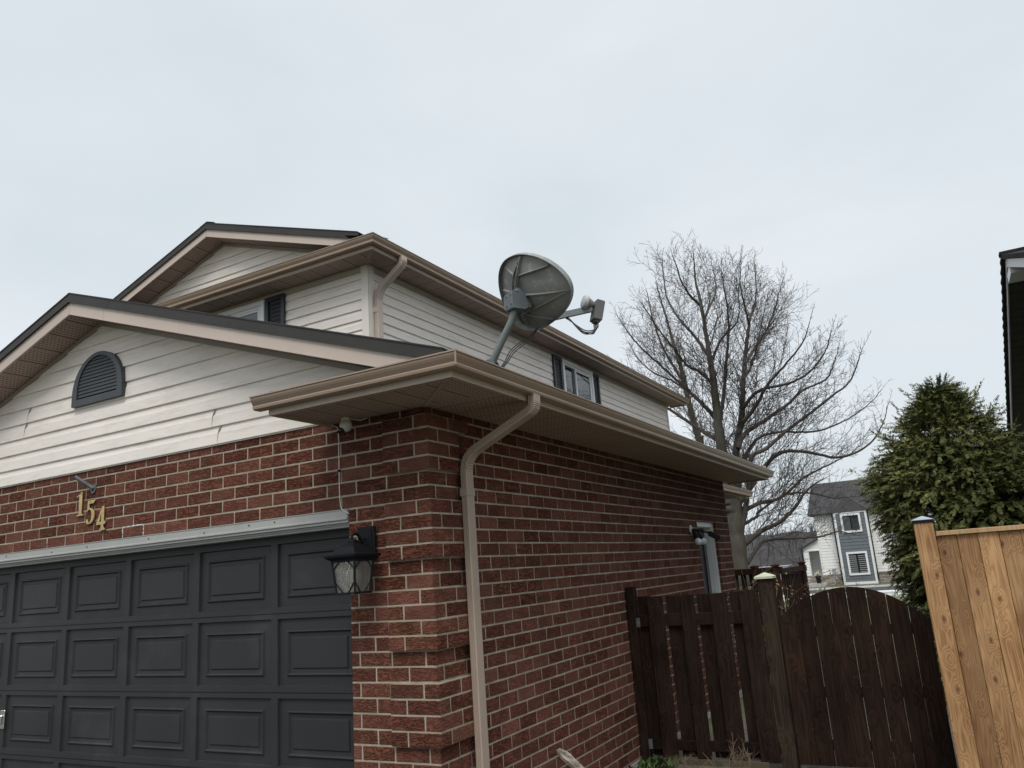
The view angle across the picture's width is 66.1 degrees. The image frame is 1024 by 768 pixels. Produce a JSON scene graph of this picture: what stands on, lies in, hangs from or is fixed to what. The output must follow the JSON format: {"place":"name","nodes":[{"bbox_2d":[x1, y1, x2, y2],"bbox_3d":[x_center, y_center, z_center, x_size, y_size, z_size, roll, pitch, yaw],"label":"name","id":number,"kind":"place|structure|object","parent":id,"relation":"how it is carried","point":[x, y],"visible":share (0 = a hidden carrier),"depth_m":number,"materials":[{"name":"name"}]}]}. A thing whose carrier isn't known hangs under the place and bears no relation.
{"place":"outdoors","nodes":[
{"label":"outdoors","id":0,"kind":"place"},
{"bbox_2d":[0,0,1023,534],"label":"sky","id":1,"kind":"structure","parent":0,"point":[873,150],"materials":[{"name":"white"}]},
{"bbox_2d":[745,530,818,568],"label":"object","id":2,"kind":"structure","parent":0,"point":[776,555],"depth_m":114.42,"materials":[{"name":"grey"}]},
{"bbox_2d":[745,521,815,562],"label":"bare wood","id":3,"kind":"object","parent":2,"relation":"on","point":[784,530],"visible":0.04,"depth_m":125.50,"materials":[{"name":"plant"}]},
{"bbox_2d":[814,571,821,583],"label":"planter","id":4,"kind":"object","parent":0,"point":[818,579],"visible":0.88,"depth_m":48.81,"materials":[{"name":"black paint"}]},
{"bbox_2d":[678,674,958,767],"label":"path","id":5,"kind":"structure","parent":0,"point":[772,765],"depth_m":7.23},
{"bbox_2d":[556,748,583,767],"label":"wooden stake","id":6,"kind":"object","parent":5,"relation":"on","point":[569,759],"visible":1,"depth_m":5.36,"materials":[{"name":"white wood"}]},
{"bbox_2d":[665,751,708,767],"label":"bare shrub","id":7,"kind":"object","parent":5,"relation":"on","point":[685,766],"visible":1,"depth_m":6.75,"materials":[{"name":"plant"}]},
{"bbox_2d":[703,732,758,767],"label":"bare shrub","id":8,"kind":"object","parent":5,"relation":"on","point":[743,754],"visible":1,"depth_m":6.49,"materials":[{"name":"plant"}]},
{"bbox_2d":[715,555,846,701],"bbox_3d":[3.212,3.229,10.384,2.098,1.822,2.627,0,-14,-17],"label":"bare shrub","id":9,"kind":"object","parent":5,"relation":"on","point":[781,604],"visible":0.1,"depth_m":10.22,"materials":[{"name":"brown plant"}]},
{"bbox_2d":[802,552,917,668],"bbox_3d":[4.251,3.033,9.918,1.586,1.836,2.183,-11,-15,27],"label":"bare shrub","id":10,"kind":"object","parent":5,"relation":"on","point":[832,588],"visible":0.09,"depth_m":10.04,"materials":[{"name":"brown plant"}]},
{"bbox_2d":[636,581,1020,767],"bbox_3d":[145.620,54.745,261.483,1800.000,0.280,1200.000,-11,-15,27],"label":"ground","id":11,"kind":"structure","parent":0,"point":[741,702],"depth_m":14.53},
{"bbox_2d":[0,221,774,767],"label":"house","id":12,"kind":"structure","parent":11,"relation":"on","point":[536,505],"depth_m":6.32,"materials":[{"name":"brick"},{"name":"vinyl siding"},{"name":"asphalt shingle"}]},
{"bbox_2d":[76,492,83,516],"bbox_3d":[-3.764,1.048,6.864,0.101,0.208,0.016,-11,-15,27],"label":"house number","id":13,"kind":"object","parent":12,"relation":"attached to","point":[80,496],"visible":1,"depth_m":6.86,"materials":[{"name":"gold metal"}]},
{"bbox_2d":[73,475,95,492],"bbox_3d":[-3.695,0.868,6.810,0.182,0.162,0.057,1,-15,-21],"label":"flag bracket","id":14,"kind":"object","parent":12,"relation":"attached to","point":[91,487],"visible":1,"depth_m":6.80,"materials":[{"name":"grey metal"}]},
{"bbox_2d":[86,500,95,523],"bbox_3d":[-3.626,1.103,6.774,0.110,0.203,0.016,-11,-15,27],"label":"house number","id":15,"kind":"object","parent":12,"relation":"attached to","point":[90,502],"visible":1,"depth_m":6.77,"materials":[{"name":"gold metal"}]},
{"bbox_2d":[96,506,105,529],"bbox_3d":[-3.491,1.142,6.690,0.118,0.201,0.016,-11,-15,27],"label":"house number","id":16,"kind":"object","parent":12,"relation":"attached to","point":[102,522],"visible":1,"depth_m":6.68,"materials":[{"name":"gold metal"}]},
{"bbox_2d":[0,528,353,767],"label":"garage door","id":17,"kind":"structure","parent":12,"relation":"in","point":[239,675],"depth_m":6.14,"materials":[{"name":"grey paint"}]},
{"bbox_2d":[219,300,264,320],"bbox_3d":[-3.366,-0.401,9.300,1.222,0.965,0.043,-11,-15,27],"label":"window","id":18,"kind":"structure","parent":12,"relation":"in","point":[256,310],"depth_m":9.21,"materials":[{"name":"white plastic"}]},
{"bbox_2d":[331,424,348,513],"bbox_3d":[-1.203,0.589,5.502,0.148,0.649,0.020,-11,-15,27],"label":"power cable","id":19,"kind":"object","parent":12,"relation":"attached to","point":[338,432],"visible":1,"depth_m":5.50,"materials":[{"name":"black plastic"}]},
{"bbox_2d":[324,526,380,595],"bbox_3d":[-1.023,1.140,5.106,0.262,0.431,0.293,-11,-15,27],"label":"wall lantern","id":20,"kind":"object","parent":12,"relation":"attached to","point":[351,560],"depth_m":5.03,"materials":[{"name":"black paint"}]},
{"bbox_2d":[339,417,366,431],"bbox_3d":[-1.091,0.277,5.411,0.188,0.104,0.086,-3,-14,-6],"label":"security camera","id":21,"kind":"object","parent":12,"relation":"attached to","point":[345,425],"visible":1,"depth_m":5.38,"materials":[{"name":"white plastic"}]},
{"bbox_2d":[486,252,604,366],"bbox_3d":[-0.070,-0.501,5.280,0.763,0.921,1.595,-16,-18,40],"label":"satellite dish","id":22,"kind":"object","parent":12,"relation":"on","point":[536,292],"visible":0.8,"depth_m":5.50,"materials":[{"name":"grey paint"}]},
{"bbox_2d":[562,358,594,401],"bbox_3d":[1.113,0.181,12.924,0.043,1.008,1.200,-11,-15,27],"label":"window","id":23,"kind":"structure","parent":12,"relation":"in","point":[578,380],"depth_m":12.99,"materials":[{"name":"white plastic"}]},
{"bbox_2d":[697,528,711,593],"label":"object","id":24,"kind":"structure","parent":12,"relation":"in","point":[703,550],"depth_m":10.86,"materials":[{"name":"grey metal"}]},
{"bbox_2d":[689,525,720,544],"bbox_3d":[2.432,1.898,9.939,0.376,0.263,0.208,-3,-14,-6],"label":"motion light","id":25,"kind":"object","parent":12,"relation":"attached to","point":[698,538],"visible":1,"depth_m":9.89,"materials":[{"name":"black paint"}]},
{"bbox_2d":[629,755,679,767],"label":"weed","id":26,"kind":"object","parent":11,"relation":"on","point":[650,762],"visible":0.94,"depth_m":7.08,"materials":[{"name":"green plant"}]},
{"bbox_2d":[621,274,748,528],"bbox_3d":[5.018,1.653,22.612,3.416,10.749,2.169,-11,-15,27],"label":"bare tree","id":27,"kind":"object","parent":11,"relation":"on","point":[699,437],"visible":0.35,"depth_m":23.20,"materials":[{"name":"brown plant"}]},
{"bbox_2d":[625,572,800,767],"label":"wooden fence","id":28,"kind":"object","parent":11,"relation":"on","point":[714,618],"visible":0.98,"depth_m":7.20,"materials":[{"name":"brown wood"}]},
{"bbox_2d":[779,587,956,767],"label":"wooden gate","id":29,"kind":"structure","parent":28,"relation":"attached to","point":[851,743],"depth_m":6.59,"materials":[{"name":"brown wood"}]},
{"bbox_2d":[607,227,893,589],"bbox_3d":[5.618,0.810,19.480,6.954,10.940,5.888,-11,-15,27],"label":"bare tree","id":30,"kind":"object","parent":11,"relation":"on","point":[737,512],"visible":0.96,"depth_m":19.24,"materials":[{"name":"grey plant"}]},
{"bbox_2d":[734,561,809,673],"bbox_3d":[4.540,4.067,13.877,1.225,1.740,2.275,-11,-15,27],"label":"slatted fence","id":31,"kind":"object","parent":11,"relation":"on","point":[799,576],"visible":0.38,"depth_m":13.18,"materials":[{"name":"brown wood"}]},
{"bbox_2d":[799,477,937,587],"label":"townhouse","id":32,"kind":"structure","parent":11,"relation":"on","point":[858,557],"depth_m":49.05,"materials":[{"name":"white plastic"}]},
{"bbox_2d":[839,513,862,532],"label":"window","id":33,"kind":"structure","parent":32,"relation":"in","point":[855,519],"depth_m":48.84,"materials":[{"name":"white plastic"}]},
{"bbox_2d":[846,551,870,575],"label":"window","id":34,"kind":"structure","parent":32,"relation":"in","point":[858,563],"depth_m":48.27,"materials":[{"name":"white plastic"}]},
{"bbox_2d":[848,371,1023,711],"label":"evergreen tree","id":35,"kind":"object","parent":11,"relation":"on","point":[967,477],"visible":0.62,"depth_m":9.28,"materials":[{"name":"green plant"}]},
{"bbox_2d":[911,516,1023,767],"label":"cedar fence","id":36,"kind":"object","parent":11,"relation":"on","point":[1008,752],"visible":1,"depth_m":5.70,"materials":[{"name":"brown wood"}]},
{"bbox_2d":[998,247,1023,444],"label":"neighbour house","id":37,"kind":"structure","parent":11,"relation":"on","point":[1012,274],"depth_m":12.36,"materials":[{"name":"grey"}]},
{"bbox_2d":[783,586,908,594],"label":"road","id":38,"kind":"structure","parent":0,"point":[872,588],"depth_m":41.83,"materials":[{"name":"grey asphalt"}]},
{"bbox_2d":[759,565,792,586],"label":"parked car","id":39,"kind":"object","parent":38,"relation":"on","point":[784,566],"visible":0.01,"depth_m":46.45,"materials":[{"name":"white paint"}]},
{"bbox_2d":[782,583,910,600],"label":"pavement","id":40,"kind":"structure","parent":0,"point":[888,592],"depth_m":38.69,"materials":[{"name":"concrete"}]}
]}

